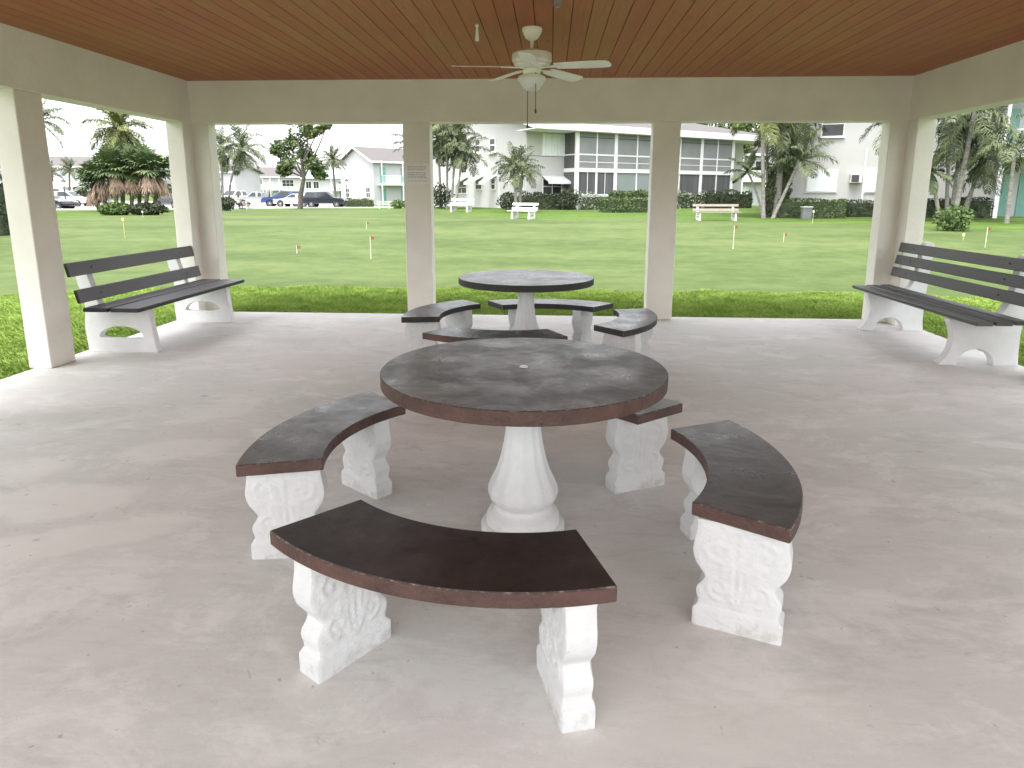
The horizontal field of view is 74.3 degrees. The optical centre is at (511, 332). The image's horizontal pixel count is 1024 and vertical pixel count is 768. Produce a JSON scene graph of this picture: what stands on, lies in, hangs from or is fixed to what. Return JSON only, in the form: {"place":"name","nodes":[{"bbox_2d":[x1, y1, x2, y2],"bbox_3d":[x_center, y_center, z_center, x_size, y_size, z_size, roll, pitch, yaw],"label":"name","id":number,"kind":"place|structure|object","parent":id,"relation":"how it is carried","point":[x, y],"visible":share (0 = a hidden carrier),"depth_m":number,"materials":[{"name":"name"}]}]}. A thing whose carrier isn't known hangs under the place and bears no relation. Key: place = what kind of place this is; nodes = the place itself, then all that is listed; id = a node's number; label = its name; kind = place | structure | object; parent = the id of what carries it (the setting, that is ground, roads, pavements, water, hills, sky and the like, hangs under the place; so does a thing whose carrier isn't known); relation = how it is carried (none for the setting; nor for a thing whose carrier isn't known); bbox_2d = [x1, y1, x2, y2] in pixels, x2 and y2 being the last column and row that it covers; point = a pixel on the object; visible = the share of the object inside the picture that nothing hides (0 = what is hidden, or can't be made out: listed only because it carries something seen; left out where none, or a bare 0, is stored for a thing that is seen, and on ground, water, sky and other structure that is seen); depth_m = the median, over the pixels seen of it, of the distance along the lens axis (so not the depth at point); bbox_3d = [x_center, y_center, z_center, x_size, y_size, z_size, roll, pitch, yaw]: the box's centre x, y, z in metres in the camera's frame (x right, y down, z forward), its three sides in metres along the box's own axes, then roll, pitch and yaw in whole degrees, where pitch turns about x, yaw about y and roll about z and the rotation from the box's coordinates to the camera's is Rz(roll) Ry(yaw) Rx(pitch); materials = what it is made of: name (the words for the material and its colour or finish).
{"place":"outdoors","nodes":[
{"label":"outdoors","id":0,"kind":"place"},
{"bbox_2d":[62,201,388,208],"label":"parking lot","id":1,"kind":"structure","parent":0,"point":[252,205],"depth_m":79.02,"materials":[{"name":"grey asphalt"}]},
{"bbox_2d":[54,196,74,208],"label":"parked car","id":2,"kind":"object","parent":1,"relation":"on","point":[65,203],"visible":0.34,"depth_m":58.69,"materials":[{"name":"silver paint"}]},
{"bbox_2d":[54,191,86,206],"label":"parked car","id":3,"kind":"object","parent":1,"relation":"on","point":[71,195],"visible":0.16,"depth_m":74.65,"materials":[{"name":"white paint"}]},
{"bbox_2d":[157,195,173,207],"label":"parked car","id":4,"kind":"object","parent":1,"relation":"on","point":[166,200],"visible":0.17,"depth_m":65.97,"materials":[{"name":"black paint"}]},
{"bbox_2d":[224,190,247,203],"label":"parked car","id":5,"kind":"object","parent":1,"relation":"on","point":[234,194],"visible":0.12,"depth_m":91.97,"materials":[{"name":"white paint"}]},
{"bbox_2d":[235,192,276,205],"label":"pickup truck","id":6,"kind":"object","parent":1,"relation":"on","point":[254,197],"visible":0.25,"depth_m":81.51,"materials":[{"name":"silver metal"}]},
{"bbox_2d":[261,191,298,205],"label":"parked car","id":7,"kind":"object","parent":1,"relation":"on","point":[268,201],"visible":0.51,"depth_m":79.11,"materials":[{"name":"blue paint"}]},
{"bbox_2d":[273,194,307,206],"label":"parked car","id":8,"kind":"object","parent":1,"relation":"on","point":[289,200],"visible":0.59,"depth_m":76.33,"materials":[{"name":"white paint"}]},
{"bbox_2d":[303,192,347,206],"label":"parked car","id":9,"kind":"object","parent":1,"relation":"on","point":[313,199],"visible":0.93,"depth_m":73.56,"materials":[{"name":"black paint"}]},
{"bbox_2d":[42,98,757,193],"label":"sky","id":10,"kind":"structure","parent":0,"point":[76,136],"materials":[{"name":"white"}]},
{"bbox_2d":[0,312,1023,767],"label":"patio floor","id":11,"kind":"structure","parent":0,"point":[152,614],"depth_m":2.71,"materials":[{"name":"concrete"}]},
{"bbox_2d":[63,246,243,352],"bbox_3d":[-3.713,-0.402,7.221,0.764,0.882,2.170,1,12,3],"label":"park bench","id":12,"kind":"object","parent":11,"relation":"on","point":[182,294],"visible":1,"depth_m":6.66,"materials":[{"name":"grey wood"}]},
{"bbox_2d":[236,391,405,559],"bbox_3d":[-0.857,0.648,3.177,0.430,0.455,1.072,4,12,17],"label":"curved bench","id":13,"kind":"object","parent":11,"relation":"on","point":[281,467],"visible":0.88,"depth_m":2.90,"materials":[{"name":"white paint"}]},
{"bbox_2d":[401,299,480,351],"bbox_3d":[-0.668,-0.002,6.366,0.439,0.455,1.119,5,13,24],"label":"curved bench","id":14,"kind":"object","parent":11,"relation":"on","point":[418,321],"visible":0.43,"depth_m":6.08,"materials":[{"name":"white paint"}]},
{"bbox_2d":[270,499,616,733],"bbox_3d":[-0.223,0.870,2.098,1.098,0.455,0.435,3,12,16],"label":"curved bench","id":15,"kind":"object","parent":11,"relation":"on","point":[353,561],"visible":1,"depth_m":2.00,"materials":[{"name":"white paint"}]},
{"bbox_2d":[422,326,567,343],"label":"curved bench","id":16,"kind":"object","parent":11,"relation":"on","point":[448,335],"visible":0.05,"depth_m":5.14,"materials":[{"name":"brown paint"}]},
{"bbox_2d":[0,0,1023,367],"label":"pavilion","id":17,"kind":"structure","parent":11,"relation":"on","point":[192,74],"depth_m":6.64,"materials":[{"name":"beige paint"}]},
{"bbox_2d":[405,164,429,183],"bbox_3d":[-1.135,-1.895,8.085,0.300,0.243,0.006,1,12,3],"label":"notice","id":18,"kind":"object","parent":17,"relation":"attached to","point":[417,173],"visible":1,"depth_m":8.08,"materials":[{"name":"paper"}]},
{"bbox_2d":[451,26,610,128],"bbox_3d":[0.153,-2.061,5.466,1.268,0.773,1.224,1,12,3],"label":"ceiling fan","id":19,"kind":"object","parent":17,"relation":"hanging from","point":[532,62],"visible":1,"depth_m":5.41,"materials":[{"name":"white metal"}]},
{"bbox_2d":[380,338,667,532],"bbox_3d":[0.050,0.525,2.993,1.220,0.774,1.220,1,12,3],"label":"round table","id":20,"kind":"object","parent":11,"relation":"on","point":[523,391],"visible":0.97,"depth_m":2.84,"materials":[{"name":"grey stone"}]},
{"bbox_2d":[458,269,593,329],"bbox_3d":[0.127,-0.126,6.184,1.220,0.774,1.220,1,12,3],"label":"round table","id":21,"kind":"object","parent":11,"relation":"on","point":[525,284],"visible":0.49,"depth_m":5.98,"materials":[{"name":"grey stone"}]},
{"bbox_2d":[488,299,612,341],"bbox_3d":[0.370,-0.072,6.720,1.247,0.455,0.468,2,12,7],"label":"curved bench","id":22,"kind":"object","parent":11,"relation":"on","point":[582,314],"visible":0.58,"depth_m":6.59,"materials":[{"name":"white paint"}]},
{"bbox_2d":[594,308,656,357],"bbox_3d":[1.016,0.102,5.871,0.448,0.455,1.161,4,12,19],"label":"curved bench","id":23,"kind":"object","parent":11,"relation":"on","point":[631,329],"visible":0.67,"depth_m":5.57,"materials":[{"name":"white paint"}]},
{"bbox_2d":[605,398,682,493],"bbox_3d":[0.342,0.555,3.648,1.097,0.455,0.434,5,12,22],"label":"curved bench","id":24,"kind":"object","parent":11,"relation":"on","point":[636,441],"visible":0.46,"depth_m":3.46,"materials":[{"name":"white paint"}]},
{"bbox_2d":[671,420,802,645],"bbox_3d":[0.889,0.743,2.730,0.432,0.455,1.082,2,12,7],"label":"curved bench","id":25,"kind":"object","parent":11,"relation":"on","point":[740,519],"visible":1,"depth_m":2.35,"materials":[{"name":"white paint"}]},
{"bbox_2d":[852,242,1023,365],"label":"park bench","id":26,"kind":"object","parent":11,"relation":"on","point":[994,337],"visible":1,"depth_m":6.27,"materials":[{"name":"white concrete"}]},
{"bbox_2d":[0,284,1023,378],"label":"rough grass","id":27,"kind":"structure","parent":0,"point":[393,300],"depth_m":9.38,"materials":[{"name":"green plant"}]},
{"bbox_2d":[0,194,1023,379],"bbox_3d":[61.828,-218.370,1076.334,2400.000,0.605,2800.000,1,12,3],"label":"lawn","id":28,"kind":"structure","parent":0,"point":[752,214],"depth_m":36.04,"materials":[{"name":"green plant"}]},
{"bbox_2d":[0,174,9,235],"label":"hedge","id":29,"kind":"object","parent":28,"relation":"on","point":[4,227],"visible":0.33,"depth_m":22.00,"materials":[{"name":"green plant"}]},
{"bbox_2d":[41,98,70,148],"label":"palm tree","id":30,"kind":"object","parent":28,"relation":"on","point":[56,128],"visible":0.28,"depth_m":40.07,"materials":[{"name":"green plant"}]},
{"bbox_2d":[55,156,81,190],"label":"palm tree","id":31,"kind":"object","parent":28,"relation":"on","point":[66,166],"visible":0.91,"depth_m":97.73,"materials":[{"name":"green plant"}]},
{"bbox_2d":[49,156,110,200],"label":"balcony house","id":32,"kind":"structure","parent":28,"relation":"on","point":[56,180],"depth_m":114.73,"materials":[{"name":"white paint"}]},
{"bbox_2d":[68,160,102,210],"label":"fan palm","id":33,"kind":"object","parent":28,"relation":"on","point":[91,202],"visible":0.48,"depth_m":46.30,"materials":[{"name":"green plant"}]},
{"bbox_2d":[79,152,115,203],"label":"fan palm","id":34,"kind":"object","parent":28,"relation":"on","point":[100,192],"visible":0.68,"depth_m":45.23,"materials":[{"name":"green plant"}]},
{"bbox_2d":[88,142,131,201],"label":"fan palm","id":35,"kind":"object","parent":28,"relation":"on","point":[115,186],"visible":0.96,"depth_m":43.96,"materials":[{"name":"green plant"}]},
{"bbox_2d":[98,201,132,214],"bbox_3d":[-22.379,-6.998,38.288,2.416,0.915,1.530,1,12,3],"label":"shrub","id":36,"kind":"object","parent":28,"relation":"on","point":[113,208],"visible":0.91,"depth_m":37.89,"materials":[{"name":"green plant"}]},
{"bbox_2d":[102,139,129,202],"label":"fan palm","id":37,"kind":"object","parent":28,"relation":"on","point":[123,195],"visible":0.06,"depth_m":45.94,"materials":[{"name":"green plant"}]},
{"bbox_2d":[81,108,153,201],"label":"palm tree","id":38,"kind":"object","parent":28,"relation":"on","point":[117,131],"visible":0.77,"depth_m":46.29,"materials":[{"name":"green plant"}]},
{"bbox_2d":[111,145,145,203],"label":"fan palm","id":39,"kind":"object","parent":28,"relation":"on","point":[131,184],"visible":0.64,"depth_m":44.51,"materials":[{"name":"green plant"}]},
{"bbox_2d":[123,140,148,203],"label":"fan palm","id":40,"kind":"object","parent":28,"relation":"on","point":[139,198],"visible":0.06,"depth_m":45.29,"materials":[{"name":"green plant"}]},
{"bbox_2d":[122,141,169,201],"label":"fan palm","id":41,"kind":"object","parent":28,"relation":"on","point":[145,156],"visible":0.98,"depth_m":44.04,"materials":[{"name":"green plant"}]},
{"bbox_2d":[127,201,169,214],"bbox_3d":[-20.474,-6.939,37.976,2.409,0.872,1.508,1,12,3],"label":"shrub","id":42,"kind":"object","parent":28,"relation":"on","point":[149,208],"visible":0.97,"depth_m":37.65,"materials":[{"name":"green plant"}]},
{"bbox_2d":[137,154,171,202],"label":"fan palm","id":43,"kind":"object","parent":28,"relation":"on","point":[163,185],"visible":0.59,"depth_m":45.07,"materials":[{"name":"green plant"}]},
{"bbox_2d":[221,196,236,210],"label":"shrub","id":44,"kind":"object","parent":28,"relation":"on","point":[227,204],"visible":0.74,"depth_m":52.13,"materials":[{"name":"green plant"}]},
{"bbox_2d":[56,207,402,209],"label":"kerb","id":45,"kind":"structure","parent":28,"relation":"on","point":[260,208],"depth_m":68.83,"materials":[{"name":"paint"}]},
{"bbox_2d":[215,125,244,209],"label":"palm tree","id":46,"kind":"object","parent":28,"relation":"on","point":[220,161],"visible":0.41,"depth_m":56.22,"materials":[{"name":"green plant"}]},
{"bbox_2d":[219,166,263,194],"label":"white house","id":47,"kind":"structure","parent":28,"relation":"on","point":[247,181],"depth_m":120.23,"materials":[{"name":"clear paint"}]},
{"bbox_2d":[216,125,269,210],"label":"palm tree","id":48,"kind":"object","parent":28,"relation":"on","point":[239,155],"visible":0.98,"depth_m":53.52,"materials":[{"name":"green plant"}]},
{"bbox_2d":[253,167,306,196],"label":"long house","id":49,"kind":"structure","parent":28,"relation":"on","point":[272,183],"depth_m":149.93,"materials":[{"name":"white paint"}]},
{"bbox_2d":[269,125,332,208],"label":"broadleaf tree","id":50,"kind":"object","parent":28,"relation":"on","point":[278,147],"visible":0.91,"depth_m":65.01,"materials":[{"name":"green plant"}]},
{"bbox_2d":[300,169,342,197],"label":"glazed house","id":51,"kind":"structure","parent":28,"relation":"on","point":[312,184],"depth_m":147.69,"materials":[{"name":"white paint"}]},
{"bbox_2d":[320,145,346,196],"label":"palm tree","id":52,"kind":"object","parent":28,"relation":"on","point":[331,154],"visible":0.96,"depth_m":83.59,"materials":[{"name":"green plant"}]},
{"bbox_2d":[343,198,373,206],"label":"hedge","id":53,"kind":"object","parent":28,"relation":"on","point":[365,202],"visible":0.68,"depth_m":77.03,"materials":[{"name":"green plant"}]},
{"bbox_2d":[337,146,404,204],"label":"gabled house","id":54,"kind":"structure","parent":28,"relation":"on","point":[375,174],"depth_m":90.95,"materials":[{"name":"white paint"}]},
{"bbox_2d":[433,182,455,208],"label":"shrub","id":55,"kind":"object","parent":28,"relation":"on","point":[440,202],"visible":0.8,"depth_m":44.43,"materials":[{"name":"green plant"}]},
{"bbox_2d":[432,124,461,207],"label":"palm tree","id":56,"kind":"object","parent":28,"relation":"on","point":[436,156],"visible":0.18,"depth_m":44.53,"materials":[{"name":"green plant"}]},
{"bbox_2d":[432,124,476,208],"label":"palm tree","id":57,"kind":"object","parent":28,"relation":"on","point":[434,127],"visible":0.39,"depth_m":43.17,"materials":[{"name":"green plant"}]},
{"bbox_2d":[432,124,481,204],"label":"palm tree","id":58,"kind":"object","parent":28,"relation":"on","point":[454,138],"visible":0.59,"depth_m":42.71,"materials":[{"name":"green plant"}]},
{"bbox_2d":[450,199,473,211],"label":"park bench","id":59,"kind":"object","parent":28,"relation":"on","point":[470,205],"visible":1,"depth_m":40.32,"materials":[{"name":"white concrete"}]},
{"bbox_2d":[437,124,491,208],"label":"palm tree","id":60,"kind":"object","parent":28,"relation":"on","point":[457,160],"visible":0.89,"depth_m":42.66,"materials":[{"name":"green plant"}]},
{"bbox_2d":[496,191,522,209],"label":"shrub","id":61,"kind":"object","parent":28,"relation":"on","point":[509,201],"visible":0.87,"depth_m":43.07,"materials":[{"name":"green plant"}]},
{"bbox_2d":[0,209,1023,298],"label":"putting green","id":62,"kind":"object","parent":28,"relation":"attached to","point":[334,249],"visible":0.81,"depth_m":17.80,"materials":[{"name":"green plant"}]},
{"bbox_2d":[507,203,538,218],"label":"park bench","id":63,"kind":"object","parent":62,"relation":"on","point":[515,210],"visible":0.99,"depth_m":32.88,"materials":[{"name":"white concrete"}]},
{"bbox_2d":[488,141,541,206],"bbox_3d":[0.148,-8.990,39.147,2.771,4.159,2.703,-11,16,-44],"label":"palm tree","id":64,"kind":"object","parent":28,"relation":"on","point":[514,159],"visible":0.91,"depth_m":38.66,"materials":[{"name":"green plant"}]},
{"bbox_2d":[499,145,544,211],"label":"palm tree","id":65,"kind":"object","parent":28,"relation":"on","point":[531,170],"visible":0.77,"depth_m":38.95,"materials":[{"name":"green plant"}]},
{"bbox_2d":[518,191,562,209],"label":"hedge","id":66,"kind":"object","parent":28,"relation":"on","point":[545,201],"visible":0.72,"depth_m":43.81,"materials":[{"name":"green plant"}]},
{"bbox_2d":[556,187,580,209],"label":"shrub","id":67,"kind":"object","parent":28,"relation":"on","point":[570,203],"visible":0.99,"depth_m":43.32,"materials":[{"name":"green plant"}]},
{"bbox_2d":[580,190,608,209],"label":"hedge","id":68,"kind":"object","parent":28,"relation":"on","point":[589,203],"visible":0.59,"depth_m":43.78,"materials":[{"name":"green plant"}]},
{"bbox_2d":[432,123,769,209],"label":"condo building","id":69,"kind":"structure","parent":28,"relation":"on","point":[602,160],"depth_m":46.20,"materials":[{"name":"white paint"}]},
{"bbox_2d":[542,178,561,195],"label":"window","id":70,"kind":"structure","parent":69,"relation":"in","point":[547,188],"depth_m":44.92,"materials":[{"name":"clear glass"}]},
{"bbox_2d":[598,197,647,212],"bbox_3d":[6.781,-7.478,39.738,3.420,1.018,1.066,-1,12,-5],"label":"hedge","id":71,"kind":"object","parent":28,"relation":"on","point":[622,205],"visible":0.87,"depth_m":39.36,"materials":[{"name":"green plant"}]},
{"bbox_2d":[608,189,647,199],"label":"hedge","id":72,"kind":"object","parent":28,"relation":"on","point":[628,194],"visible":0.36,"depth_m":43.44,"materials":[{"name":"green plant"}]},
{"bbox_2d":[677,190,706,208],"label":"hedge","id":73,"kind":"object","parent":28,"relation":"on","point":[687,200],"visible":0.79,"depth_m":46.58,"materials":[{"name":"green plant"}]},
{"bbox_2d":[693,204,741,220],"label":"park bench","id":74,"kind":"object","parent":28,"relation":"on","point":[733,215],"visible":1,"depth_m":32.33,"materials":[{"name":"beige wood"}]},
{"bbox_2d":[701,188,752,207],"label":"hedge","id":75,"kind":"object","parent":28,"relation":"on","point":[743,200],"visible":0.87,"depth_m":47.47,"materials":[{"name":"green plant"}]},
{"bbox_2d":[696,123,759,157],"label":"broadleaf tree","id":76,"kind":"object","parent":28,"relation":"on","point":[749,126],"visible":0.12,"depth_m":76.22,"materials":[{"name":"green plant"}]},
{"bbox_2d":[724,150,772,213],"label":"palm tree","id":77,"kind":"object","parent":28,"relation":"on","point":[749,163],"visible":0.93,"depth_m":34.89,"materials":[{"name":"green plant"}]},
{"bbox_2d":[727,123,777,196],"bbox_3d":[13.138,-9.781,35.615,3.794,7.368,4.258,1,12,3],"label":"palm tree","id":78,"kind":"object","parent":28,"relation":"on","point":[766,147],"visible":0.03,"depth_m":35.65,"materials":[{"name":"green plant"}]},
{"bbox_2d":[740,143,768,204],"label":"house","id":79,"kind":"structure","parent":28,"relation":"on","point":[746,184],"depth_m":78.45,"materials":[{"name":"white paint"}]},
{"bbox_2d":[729,123,801,217],"bbox_3d":[12.559,-9.348,34.087,3.902,7.209,3.829,-11,16,-42],"label":"palm tree","id":80,"kind":"object","parent":28,"relation":"on","point":[763,142],"visible":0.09,"depth_m":34.13,"materials":[{"name":"green plant"}]},
{"bbox_2d":[765,163,792,216],"bbox_3d":[14.103,-7.534,35.869,1.295,2.966,1.218,-1,12,-7],"label":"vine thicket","id":81,"kind":"object","parent":28,"relation":"on","point":[770,187],"visible":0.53,"depth_m":35.55,"materials":[{"name":"green plant"}]},
{"bbox_2d":[754,123,822,214],"bbox_3d":[14.106,-9.695,35.065,4.720,7.434,4.500,1,12,3],"label":"palm tree","id":82,"kind":"object","parent":28,"relation":"on","point":[784,132],"visible":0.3,"depth_m":34.70,"materials":[{"name":"green plant"}]},
{"bbox_2d":[754,123,828,168],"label":"palm tree","id":83,"kind":"object","parent":28,"relation":"on","point":[812,128],"visible":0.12,"depth_m":35.05,"materials":[{"name":"green plant"}]},
{"bbox_2d":[762,123,839,217],"bbox_3d":[14.417,-8.151,34.367,3.581,4.817,3.524,11,16,42],"label":"palm tree","id":84,"kind":"object","parent":28,"relation":"on","point":[796,149],"visible":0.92,"depth_m":33.88,"materials":[{"name":"green plant"}]},
{"bbox_2d":[800,206,812,218],"bbox_3d":[14.845,-6.022,34.054,0.520,0.630,0.360,1,12,3],"label":"utility box","id":85,"kind":"object","parent":28,"relation":"on","point":[806,212],"visible":0.97,"depth_m":33.92,"materials":[{"name":"white metal"}]},
{"bbox_2d":[776,197,848,218],"bbox_3d":[15.501,-6.417,35.004,3.421,1.124,1.154,2,12,10],"label":"hedge","id":86,"kind":"object","parent":28,"relation":"on","point":[823,208],"visible":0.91,"depth_m":34.59,"materials":[{"name":"green plant"}]},
{"bbox_2d":[845,199,873,216],"bbox_3d":[19.024,-6.521,35.596,2.896,1.007,1.041,2,12,7],"label":"hedge","id":87,"kind":"object","parent":28,"relation":"on","point":[861,209],"visible":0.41,"depth_m":35.35,"materials":[{"name":"green plant"}]},
{"bbox_2d":[769,102,1023,217],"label":"condo building","id":88,"kind":"structure","parent":28,"relation":"on","point":[853,173],"depth_m":35.93,"materials":[{"name":"white paint"}]},
{"bbox_2d":[820,123,844,137],"bbox_3d":[17.126,-11.063,35.957,1.222,1.393,0.140,4,12,17],"label":"window","id":89,"kind":"structure","parent":88,"relation":"in","point":[836,130],"depth_m":36.02,"materials":[{"name":"grey glass"}]},
{"bbox_2d":[997,173,1009,216],"bbox_3d":[25.894,-7.200,35.570,0.497,2.270,0.140,4,12,17],"label":"door","id":90,"kind":"structure","parent":88,"relation":"in","point":[1003,199],"depth_m":35.60,"materials":[{"name":"teal paint"}]},
{"bbox_2d":[1006,109,1021,149],"bbox_3d":[25.901,-10.401,34.916,0.497,2.200,0.140,4,12,17],"label":"window","id":91,"kind":"structure","parent":88,"relation":"in","point":[1014,111],"depth_m":34.79,"materials":[{"name":"teal glass"}]},
{"bbox_2d":[1014,173,1023,216],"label":"door","id":92,"kind":"structure","parent":88,"relation":"in","point":[1019,209],"depth_m":35.38,"materials":[{"name":"teal paint"}]},
{"bbox_2d":[858,117,944,155],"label":"palm tree","id":93,"kind":"object","parent":28,"relation":"on","point":[871,126],"visible":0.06,"depth_m":30.77,"materials":[{"name":"green plant"}]},
{"bbox_2d":[928,148,961,216],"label":"palm tree","id":94,"kind":"object","parent":28,"relation":"on","point":[933,186],"visible":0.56,"depth_m":30.86,"materials":[{"name":"green plant"}]},
{"bbox_2d":[931,203,976,230],"bbox_3d":[15.575,-4.030,23.835,1.424,1.034,1.227,1,12,3],"label":"shrub","id":95,"kind":"object","parent":28,"relation":"on","point":[953,219],"visible":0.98,"depth_m":23.62,"materials":[{"name":"green plant"}]},
{"bbox_2d":[925,196,994,217],"bbox_3d":[22.486,-6.385,34.615,3.662,1.162,1.035,2,12,9],"label":"hedge","id":96,"kind":"object","parent":28,"relation":"on","point":[982,208],"visible":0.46,"depth_m":34.12,"materials":[{"name":"green plant"}]},
{"bbox_2d":[933,114,987,208],"bbox_3d":[20.156,-8.445,31.540,4.115,6.487,3.964,-8,14,-36],"label":"palm tree","id":97,"kind":"object","parent":28,"relation":"on","point":[949,119],"visible":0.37,"depth_m":30.80,"materials":[{"name":"green plant"}]},
{"bbox_2d":[932,111,1013,206],"bbox_3d":[21.108,-8.399,31.947,3.586,6.204,3.638,1,12,3],"label":"palm tree","id":98,"kind":"object","parent":28,"relation":"on","point":[958,163],"visible":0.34,"depth_m":31.54,"materials":[{"name":"green plant"}]},
{"bbox_2d":[936,108,1018,213],"bbox_3d":[20.753,-8.669,30.875,3.966,7.207,3.636,1,12,3],"label":"palm tree","id":99,"kind":"object","parent":28,"relation":"on","point":[975,117],"visible":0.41,"depth_m":30.47,"materials":[{"name":"green plant"}]},
{"bbox_2d":[950,127,1023,207],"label":"palm tree","id":100,"kind":"object","parent":28,"relation":"on","point":[981,170],"visible":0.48,"depth_m":31.76,"materials":[{"name":"green plant"}]},
{"bbox_2d":[955,105,1023,211],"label":"palm tree","id":101,"kind":"object","parent":28,"relation":"on","point":[1000,108],"visible":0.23,"depth_m":31.78,"materials":[{"name":"green plant"}]},
{"bbox_2d":[961,131,1023,222],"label":"palm tree","id":102,"kind":"object","parent":28,"relation":"on","point":[1016,149],"visible":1,"depth_m":29.11,"materials":[{"name":"green plant"}]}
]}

